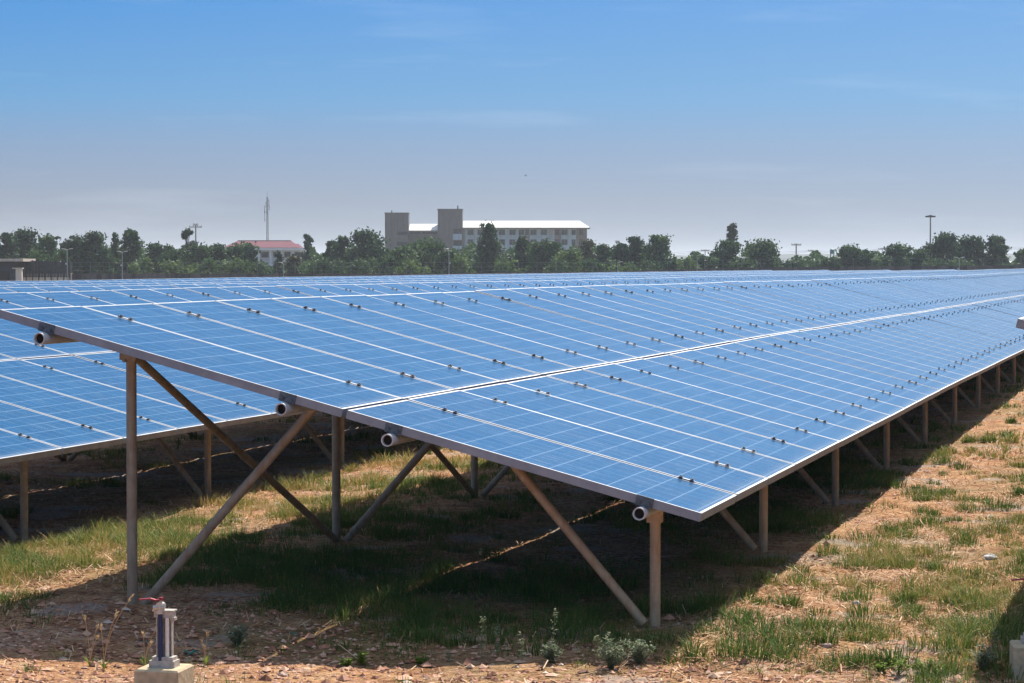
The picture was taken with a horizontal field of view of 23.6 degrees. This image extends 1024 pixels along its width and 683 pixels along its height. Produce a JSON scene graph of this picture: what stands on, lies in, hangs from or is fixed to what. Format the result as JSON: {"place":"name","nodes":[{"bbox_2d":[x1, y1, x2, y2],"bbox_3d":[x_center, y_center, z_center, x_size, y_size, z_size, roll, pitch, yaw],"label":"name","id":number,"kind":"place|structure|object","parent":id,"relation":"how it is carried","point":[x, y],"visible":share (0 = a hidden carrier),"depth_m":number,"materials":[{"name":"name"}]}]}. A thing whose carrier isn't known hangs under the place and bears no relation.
{"place":"outdoors","nodes":[
{"label":"outdoors","id":0,"kind":"place"},
{"bbox_2d":[0,259,35,280],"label":"guard house","id":1,"kind":"structure","parent":0,"point":[7,272],"depth_m":224.90,"materials":[{"name":"beige concrete"}]},
{"bbox_2d":[0,271,8,280],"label":"window","id":2,"kind":"structure","parent":1,"relation":"in","point":[4,275],"depth_m":224.92,"materials":[{"name":"grey glass"}]},
{"bbox_2d":[12,268,23,280],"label":"gate pillar","id":3,"kind":"structure","parent":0,"point":[19,274],"depth_m":223.92,"materials":[{"name":"beige concrete"}]},
{"bbox_2d":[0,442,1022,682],"bbox_3d":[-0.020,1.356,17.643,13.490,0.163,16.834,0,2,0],"label":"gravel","id":4,"kind":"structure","parent":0,"point":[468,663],"depth_m":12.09,"materials":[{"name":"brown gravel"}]},
{"bbox_2d":[83,615,98,665],"bbox_3d":[-2.011,1.427,11.694,0.093,0.262,0.062,-1,2,-25],"label":"grass stalk","id":5,"kind":"object","parent":4,"relation":"on","point":[97,637],"depth_m":11.69,"materials":[{"name":"brown plant"}]},
{"bbox_2d":[99,594,134,668],"bbox_3d":[-1.893,1.382,11.619,0.188,0.369,0.092,0,2,14],"label":"grass stalk","id":6,"kind":"object","parent":4,"relation":"on","point":[104,664],"depth_m":11.64,"materials":[{"name":"brown plant"}]},
{"bbox_2d":[0,269,1023,682],"bbox_3d":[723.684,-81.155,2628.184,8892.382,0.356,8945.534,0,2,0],"label":"ground","id":7,"kind":"structure","parent":0,"point":[312,453],"depth_m":15.85,"materials":[{"name":"soil"}]},
{"bbox_2d":[0,232,23,258],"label":"broadleaf tree","id":8,"kind":"object","parent":7,"relation":"on","point":[9,242],"visible":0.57,"depth_m":299.16,"materials":[{"name":"green plant"}]},
{"bbox_2d":[11,226,40,258],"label":"broadleaf tree","id":9,"kind":"object","parent":7,"relation":"on","point":[26,240],"visible":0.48,"depth_m":303.50,"materials":[{"name":"green plant"}]},
{"bbox_2d":[24,247,52,273],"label":"bush","id":10,"kind":"object","parent":7,"relation":"on","point":[36,255],"visible":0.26,"depth_m":284.68,"materials":[{"name":"green plant"}]},
{"bbox_2d":[20,260,70,280],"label":"slatted fence","id":11,"kind":"object","parent":7,"relation":"on","point":[48,269],"visible":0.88,"depth_m":227.91,"materials":[{"name":"grey metal"}]},
{"bbox_2d":[31,233,60,266],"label":"broadleaf tree","id":12,"kind":"object","parent":7,"relation":"on","point":[48,242],"visible":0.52,"depth_m":295.56,"materials":[{"name":"green plant"}]},
{"bbox_2d":[24,273,71,280],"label":"cream wall","id":13,"kind":"structure","parent":7,"relation":"on","point":[42,278],"depth_m":231.93,"materials":[{"name":"beige concrete"}]},
{"bbox_2d":[54,247,70,273],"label":"bush","id":14,"kind":"object","parent":7,"relation":"on","point":[62,254],"visible":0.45,"depth_m":289.50,"materials":[{"name":"green plant"}]},
{"bbox_2d":[58,233,91,273],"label":"broadleaf tree","id":15,"kind":"object","parent":7,"relation":"on","point":[74,242],"visible":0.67,"depth_m":298.89,"materials":[{"name":"green plant"}]},
{"bbox_2d":[78,230,110,273],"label":"broadleaf tree","id":16,"kind":"object","parent":7,"relation":"on","point":[93,238],"visible":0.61,"depth_m":299.21,"materials":[{"name":"green plant"}]},
{"bbox_2d":[90,242,118,273],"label":"bush","id":17,"kind":"object","parent":7,"relation":"on","point":[103,250],"visible":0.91,"depth_m":289.61,"materials":[{"name":"green plant"}]},
{"bbox_2d":[110,232,125,273],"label":"conical tree","id":18,"kind":"object","parent":7,"relation":"on","point":[115,246],"visible":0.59,"depth_m":303.54,"materials":[{"name":"green plant"}]},
{"bbox_2d":[116,228,147,273],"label":"broadleaf tree","id":19,"kind":"object","parent":7,"relation":"on","point":[133,242],"visible":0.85,"depth_m":298.98,"materials":[{"name":"green plant"}]},
{"bbox_2d":[126,254,154,273],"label":"bush","id":20,"kind":"object","parent":7,"relation":"on","point":[133,269],"visible":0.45,"depth_m":285.73,"materials":[{"name":"green plant"}]},
{"bbox_2d":[141,628,155,665],"bbox_3d":[-1.749,1.461,11.756,0.113,0.214,0.075,1,2,25],"label":"grass stalk","id":21,"kind":"object","parent":7,"relation":"on","point":[144,657],"depth_m":11.77,"materials":[{"name":"brown plant"}]},
{"bbox_2d":[137,241,172,273],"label":"broadleaf tree","id":22,"kind":"object","parent":7,"relation":"on","point":[155,250],"visible":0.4,"depth_m":299.12,"materials":[{"name":"green plant"}]},
{"bbox_2d":[134,597,193,682],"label":"valve riser","id":23,"kind":"object","parent":7,"relation":"on","point":[164,665],"visible":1,"depth_m":10.68,"materials":[{"name":"metal"},{"name":"pvc plastic"},{"name":"red painted metal"}]},
{"bbox_2d":[151,247,185,273],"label":"bush","id":24,"kind":"object","parent":7,"relation":"on","point":[169,254],"visible":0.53,"depth_m":294.07,"materials":[{"name":"green plant"}]},
{"bbox_2d":[158,259,199,273],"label":"bush","id":25,"kind":"object","parent":7,"relation":"on","point":[188,269],"visible":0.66,"depth_m":281.22,"materials":[{"name":"green plant"}]},
{"bbox_2d":[180,227,197,261],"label":"sparse tree","id":26,"kind":"object","parent":7,"relation":"on","point":[185,233],"visible":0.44,"depth_m":317.39,"materials":[{"name":"green plant"}]},
{"bbox_2d":[178,241,215,272],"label":"broadleaf tree","id":27,"kind":"object","parent":7,"relation":"on","point":[195,253],"visible":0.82,"depth_m":296.88,"materials":[{"name":"green plant"}]},
{"bbox_2d":[194,257,225,273],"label":"bush","id":28,"kind":"object","parent":7,"relation":"on","point":[202,266],"visible":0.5,"depth_m":283.07,"materials":[{"name":"green plant"}]},
{"bbox_2d":[209,242,229,273],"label":"broadleaf tree","id":29,"kind":"object","parent":7,"relation":"on","point":[220,254],"visible":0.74,"depth_m":299.24,"materials":[{"name":"green plant"}]},
{"bbox_2d":[213,256,252,273],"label":"bush","id":30,"kind":"object","parent":7,"relation":"on","point":[231,268],"visible":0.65,"depth_m":281.30,"materials":[{"name":"green plant"}]},
{"bbox_2d":[225,624,250,646],"bbox_3d":[-1.375,1.474,12.246,0.161,0.120,0.147,0,2,4],"label":"weed plant","id":31,"kind":"object","parent":7,"relation":"on","point":[238,634],"visible":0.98,"depth_m":12.24,"materials":[{"name":"green plant"}]},
{"bbox_2d":[225,241,268,273],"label":"broadleaf tree","id":32,"kind":"object","parent":7,"relation":"on","point":[245,252],"visible":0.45,"depth_m":298.93,"materials":[{"name":"green plant"}]},
{"bbox_2d":[246,260,273,273],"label":"bush","id":33,"kind":"object","parent":7,"relation":"on","point":[255,269],"visible":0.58,"depth_m":283.71,"materials":[{"name":"green plant"}]},
{"bbox_2d":[226,240,305,272],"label":"red roofed hall","id":34,"kind":"structure","parent":7,"relation":"on","point":[268,248],"depth_m":521.16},
{"bbox_2d":[272,250,286,273],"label":"conical tree","id":35,"kind":"object","parent":7,"relation":"on","point":[279,256],"visible":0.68,"depth_m":291.49,"materials":[{"name":"green plant"}]},
{"bbox_2d":[282,253,302,273],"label":"bush","id":36,"kind":"object","parent":7,"relation":"on","point":[290,267],"visible":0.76,"depth_m":289.54,"materials":[{"name":"green plant"}]},
{"bbox_2d":[301,234,315,261],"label":"conical tree","id":37,"kind":"object","parent":7,"relation":"on","point":[308,240],"visible":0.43,"depth_m":339.58,"materials":[{"name":"green plant"}]},
{"bbox_2d":[300,258,329,273],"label":"bush","id":38,"kind":"object","parent":7,"relation":"on","point":[319,268],"visible":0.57,"depth_m":285.38,"materials":[{"name":"green plant"}]},
{"bbox_2d":[319,239,335,263],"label":"broadleaf tree","id":39,"kind":"object","parent":7,"relation":"on","point":[328,244],"visible":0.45,"depth_m":305.24,"materials":[{"name":"green plant"}]},
{"bbox_2d":[319,255,346,273],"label":"bush","id":40,"kind":"object","parent":7,"relation":"on","point":[337,268],"visible":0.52,"depth_m":285.15,"materials":[{"name":"green plant"}]},
{"bbox_2d":[329,235,352,272],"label":"broadleaf tree","id":41,"kind":"object","parent":7,"relation":"on","point":[341,244],"visible":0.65,"depth_m":301.05,"materials":[{"name":"green plant"}]},
{"bbox_2d":[342,255,372,273],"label":"bush","id":42,"kind":"object","parent":7,"relation":"on","point":[360,268],"visible":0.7,"depth_m":283.35,"materials":[{"name":"green plant"}]},
{"bbox_2d":[353,650,371,664],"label":"weed plant","id":43,"kind":"object","parent":7,"relation":"on","point":[361,658],"visible":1,"depth_m":11.80,"materials":[{"name":"green plant"}]},
{"bbox_2d":[345,226,390,272],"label":"broadleaf tree","id":44,"kind":"object","parent":7,"relation":"on","point":[368,243],"visible":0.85,"depth_m":298.27,"materials":[{"name":"green plant"}]},
{"bbox_2d":[368,254,400,273],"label":"bush","id":45,"kind":"object","parent":7,"relation":"on","point":[387,268],"visible":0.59,"depth_m":285.50,"materials":[{"name":"green plant"}]},
{"bbox_2d":[0,270,772,282],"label":"solar array","id":46,"kind":"object","parent":7,"relation":"on","point":[332,277],"visible":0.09,"depth_m":92.29,"materials":[{"name":"blue glass"}]},
{"bbox_2d":[384,245,422,272],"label":"broadleaf tree","id":47,"kind":"object","parent":7,"relation":"on","point":[403,253],"visible":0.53,"depth_m":294.07,"materials":[{"name":"green plant"}]},
{"bbox_2d":[395,258,430,273],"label":"bush","id":48,"kind":"object","parent":7,"relation":"on","point":[410,266],"visible":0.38,"depth_m":283.28,"materials":[{"name":"green plant"}]},
{"bbox_2d":[0,270,829,284],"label":"solar array","id":49,"kind":"object","parent":7,"relation":"on","point":[240,280],"visible":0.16,"depth_m":81.19,"materials":[{"name":"blue glass"}]},
{"bbox_2d":[409,236,446,272],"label":"broadleaf tree","id":50,"kind":"object","parent":7,"relation":"on","point":[428,251],"visible":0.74,"depth_m":298.96,"materials":[{"name":"green plant"}]},
{"bbox_2d":[432,249,458,272],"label":"broadleaf tree","id":51,"kind":"object","parent":7,"relation":"on","point":[446,255],"visible":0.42,"depth_m":291.16,"materials":[{"name":"green plant"}]},
{"bbox_2d":[0,270,891,287],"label":"solar array","id":52,"kind":"object","parent":7,"relation":"on","point":[132,284],"visible":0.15,"depth_m":68.43,"materials":[{"name":"blue glass"}]},
{"bbox_2d":[449,253,476,272],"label":"bush","id":53,"kind":"object","parent":7,"relation":"on","point":[467,268],"visible":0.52,"depth_m":285.71,"materials":[{"name":"green plant"}]},
{"bbox_2d":[0,269,954,292],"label":"solar array","id":54,"kind":"object","parent":7,"relation":"on","point":[47,289],"visible":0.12,"depth_m":49.32,"materials":[{"name":"blue glass"}]},
{"bbox_2d":[384,206,589,267],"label":"apartment block","id":55,"kind":"structure","parent":7,"relation":"on","point":[451,229],"depth_m":619.72,"materials":[{"name":"grey concrete"}]},
{"bbox_2d":[469,220,509,272],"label":"conical tree","id":56,"kind":"object","parent":7,"relation":"on","point":[490,251],"visible":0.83,"depth_m":299.15,"materials":[{"name":"green plant"}]},
{"bbox_2d":[489,258,522,272],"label":"bush","id":57,"kind":"object","parent":7,"relation":"on","point":[504,268],"visible":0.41,"depth_m":283.79,"materials":[{"name":"green plant"}]},
{"bbox_2d":[3,241,1019,273],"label":"scrub","id":58,"kind":"object","parent":7,"relation":"on","point":[815,255],"visible":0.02,"depth_m":323.49,"materials":[{"name":"green plant"}]},
{"bbox_2d":[0,272,1023,626],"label":"solar array","id":59,"kind":"object","parent":7,"relation":"on","point":[696,402],"visible":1,"depth_m":16.67,"materials":[{"name":"blue glass"}]},
{"bbox_2d":[0,268,1023,542],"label":"solar array","id":60,"kind":"object","parent":7,"relation":"on","point":[58,400],"visible":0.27,"depth_m":20.79,"materials":[{"name":"blue glass"}]},
{"bbox_2d":[0,377,1023,682],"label":"dry straw","id":61,"kind":"object","parent":7,"relation":"on","point":[708,613],"visible":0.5,"depth_m":15.04,"materials":[{"name":"beige plant"}]},
{"bbox_2d":[506,235,532,271],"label":"conical tree","id":62,"kind":"object","parent":7,"relation":"on","point":[520,244],"visible":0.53,"depth_m":303.32,"materials":[{"name":"green plant"}]},
{"bbox_2d":[72,258,1002,273],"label":"wire fence","id":63,"kind":"object","parent":7,"relation":"on","point":[611,266],"visible":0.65,"depth_m":233.01,"materials":[{"name":"metal"}]},
{"bbox_2d":[523,237,563,271],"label":"broadleaf tree","id":64,"kind":"object","parent":7,"relation":"on","point":[547,250],"visible":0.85,"depth_m":295.03,"materials":[{"name":"green plant"}]},
{"bbox_2d":[72,265,1023,279],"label":"boundary wall","id":65,"kind":"structure","parent":7,"relation":"on","point":[96,276],"depth_m":231.90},
{"bbox_2d":[540,641,562,662],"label":"weed plant","id":66,"kind":"object","parent":7,"relation":"on","point":[551,652],"visible":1,"depth_m":11.72,"materials":[{"name":"green plant"}]},
{"bbox_2d":[543,258,576,271],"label":"bush","id":67,"kind":"object","parent":7,"relation":"on","point":[561,267],"visible":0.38,"depth_m":283.65,"materials":[{"name":"green plant"}]},
{"bbox_2d":[552,248,582,271],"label":"broadleaf tree","id":68,"kind":"object","parent":7,"relation":"on","point":[572,256],"visible":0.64,"depth_m":289.29,"materials":[{"name":"green plant"}]},
{"bbox_2d":[577,238,595,271],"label":"sparse tree","id":69,"kind":"object","parent":7,"relation":"on","point":[587,244],"visible":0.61,"depth_m":309.34,"materials":[{"name":"green plant"}]},
{"bbox_2d":[580,257,605,271],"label":"bush","id":70,"kind":"object","parent":7,"relation":"on","point":[596,267],"visible":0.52,"depth_m":285.76,"materials":[{"name":"green plant"}]},
{"bbox_2d":[587,243,619,270],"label":"broadleaf tree","id":71,"kind":"object","parent":7,"relation":"on","point":[604,252],"visible":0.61,"depth_m":297.31,"materials":[{"name":"green plant"}]},
{"bbox_2d":[592,632,630,668],"bbox_3d":[0.471,1.470,11.612,0.207,0.180,0.180,0,2,-9],"label":"weed plant","id":72,"kind":"object","parent":7,"relation":"on","point":[610,662],"visible":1,"depth_m":11.60,"materials":[{"name":"green plant"}]},
{"bbox_2d":[605,260,635,271],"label":"bush","id":73,"kind":"object","parent":7,"relation":"on","point":[623,268],"visible":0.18,"depth_m":285.73,"materials":[{"name":"green plant"}]},
{"bbox_2d":[610,241,631,270],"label":"broadleaf tree","id":74,"kind":"object","parent":7,"relation":"on","point":[621,251],"visible":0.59,"depth_m":301.34,"materials":[{"name":"green plant"}]},
{"bbox_2d":[626,236,645,267],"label":"broadleaf tree","id":75,"kind":"object","parent":7,"relation":"on","point":[635,242],"visible":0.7,"depth_m":303.08,"materials":[{"name":"green plant"}]},
{"bbox_2d":[624,638,656,663],"bbox_3d":[0.607,1.487,11.714,0.157,0.129,0.154,-1,2,-24],"label":"weed plant","id":76,"kind":"object","parent":7,"relation":"on","point":[639,656],"visible":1,"depth_m":11.69,"materials":[{"name":"green plant"}]},
{"bbox_2d":[626,258,662,270],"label":"bush","id":77,"kind":"object","parent":7,"relation":"on","point":[652,266],"visible":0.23,"depth_m":285.68,"materials":[{"name":"green plant"}]},
{"bbox_2d":[636,233,674,269],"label":"broadleaf tree","id":78,"kind":"object","parent":7,"relation":"on","point":[659,248],"visible":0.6,"depth_m":301.36,"materials":[{"name":"green plant"}]},
{"bbox_2d":[661,256,680,269],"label":"bush","id":79,"kind":"object","parent":7,"relation":"on","point":[670,262],"visible":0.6,"depth_m":291.59,"materials":[{"name":"green plant"}]},
{"bbox_2d":[676,256,701,269],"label":"bush","id":80,"kind":"object","parent":7,"relation":"on","point":[688,263],"visible":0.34,"depth_m":289.46,"materials":[{"name":"green plant"}]},
{"bbox_2d":[693,253,720,268],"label":"bush","id":81,"kind":"object","parent":7,"relation":"on","point":[711,260],"visible":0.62,"depth_m":295.22,"materials":[{"name":"green plant"}]},
{"bbox_2d":[708,238,743,267],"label":"broadleaf tree","id":82,"kind":"object","parent":7,"relation":"on","point":[728,247],"visible":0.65,"depth_m":299.29,"materials":[{"name":"green plant"}]},
{"bbox_2d":[726,223,738,257],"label":"sparse tree","id":83,"kind":"object","parent":7,"relation":"on","point":[732,233],"visible":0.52,"depth_m":321.25,"materials":[{"name":"green plant"}]},
{"bbox_2d":[728,257,753,267],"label":"bush","id":84,"kind":"object","parent":7,"relation":"on","point":[737,264],"visible":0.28,"depth_m":285.49,"materials":[{"name":"green plant"}]},
{"bbox_2d":[740,237,782,266],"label":"broadleaf tree","id":85,"kind":"object","parent":7,"relation":"on","point":[765,251],"visible":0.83,"depth_m":298.46,"materials":[{"name":"green plant"}]},
{"bbox_2d":[774,257,801,266],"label":"bush","id":86,"kind":"object","parent":7,"relation":"on","point":[792,264],"visible":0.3,"depth_m":289.46,"materials":[{"name":"green plant"}]},
{"bbox_2d":[796,258,825,266],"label":"bush","id":87,"kind":"object","parent":7,"relation":"on","point":[812,262],"visible":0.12,"depth_m":289.33,"materials":[{"name":"green plant"}]},
{"bbox_2d":[816,255,841,266],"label":"bush","id":88,"kind":"object","parent":7,"relation":"on","point":[825,261],"visible":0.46,"depth_m":293.29,"materials":[{"name":"green plant"}]},
{"bbox_2d":[835,243,870,266],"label":"broadleaf tree","id":89,"kind":"object","parent":7,"relation":"on","point":[846,254],"visible":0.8,"depth_m":298.67,"materials":[{"name":"green plant"}]},
{"bbox_2d":[857,248,875,265],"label":"broadleaf tree","id":90,"kind":"object","parent":7,"relation":"on","point":[870,254],"visible":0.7,"depth_m":299.12,"materials":[{"name":"green plant"}]},
{"bbox_2d":[870,255,892,265],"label":"bush","id":91,"kind":"object","parent":7,"relation":"on","point":[875,262],"visible":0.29,"depth_m":294.00,"materials":[{"name":"green plant"}]},
{"bbox_2d":[874,242,913,265],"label":"broadleaf tree","id":92,"kind":"object","parent":7,"relation":"on","point":[896,253],"visible":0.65,"depth_m":299.21,"materials":[{"name":"green plant"}]},
{"bbox_2d":[889,655,914,674],"bbox_3d":[1.807,1.512,11.396,0.122,0.097,0.104,2,2,43],"label":"weed plant","id":93,"kind":"object","parent":7,"relation":"on","point":[900,667],"visible":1,"depth_m":11.39,"materials":[{"name":"green plant"}]},
{"bbox_2d":[906,247,931,265],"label":"broadleaf tree","id":94,"kind":"object","parent":7,"relation":"on","point":[918,256],"visible":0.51,"depth_m":295.16,"materials":[{"name":"green plant"}]},
{"bbox_2d":[917,657,942,673],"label":"weed plant","id":95,"kind":"object","parent":7,"relation":"on","point":[927,659],"visible":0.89,"depth_m":11.43,"materials":[{"name":"green plant"}]},
{"bbox_2d":[921,257,951,265],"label":"bush","id":96,"kind":"object","parent":7,"relation":"on","point":[939,262],"visible":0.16,"depth_m":285.84,"materials":[{"name":"green plant"}]},
{"bbox_2d":[921,231,965,265],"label":"broadleaf tree","id":97,"kind":"object","parent":7,"relation":"on","point":[948,246],"visible":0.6,"depth_m":300.93,"materials":[{"name":"green plant"}]},
{"bbox_2d":[947,255,976,265],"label":"bush","id":98,"kind":"object","parent":7,"relation":"on","point":[956,262],"visible":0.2,"depth_m":287.29,"materials":[{"name":"green plant"}]},
{"bbox_2d":[956,234,988,265],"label":"broadleaf tree","id":99,"kind":"object","parent":7,"relation":"on","point":[971,246],"visible":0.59,"depth_m":302.65,"materials":[{"name":"green plant"}]},
{"bbox_2d":[966,643,998,670],"bbox_3d":[2.201,1.482,11.463,0.160,0.134,0.146,1,2,39],"label":"weed plant","id":100,"kind":"object","parent":7,"relation":"on","point":[980,656],"visible":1,"depth_m":11.46,"materials":[{"name":"green plant"}]},
{"bbox_2d":[979,234,1011,265],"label":"broadleaf tree","id":101,"kind":"object","parent":7,"relation":"on","point":[996,246],"visible":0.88,"depth_m":301.11,"materials":[{"name":"green plant"}]},
{"bbox_2d":[1009,578,1023,681],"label":"valve riser","id":102,"kind":"object","parent":7,"relation":"on","point":[1016,653],"visible":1,"depth_m":11.26,"materials":[{"name":"concrete"}]},
{"bbox_2d":[1013,248,1023,264],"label":"broadleaf tree","id":103,"kind":"object","parent":7,"relation":"on","point":[1019,255],"visible":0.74,"depth_m":319.48,"materials":[{"name":"green plant"}]},
{"bbox_2d":[0,354,1023,682],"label":"grass","id":104,"kind":"structure","parent":0,"point":[560,578],"depth_m":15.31,"materials":[{"name":"green plant"}]},
{"bbox_2d":[0,0,1023,259],"label":"sky","id":105,"kind":"structure","parent":0,"point":[822,126],"materials":[{"name":"blue"}]},
{"bbox_2d":[60,254,1015,265],"bbox_3d":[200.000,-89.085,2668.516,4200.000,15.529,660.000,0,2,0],"label":"hills","id":106,"kind":"structure","parent":0,"point":[784,257],"depth_m":2554.11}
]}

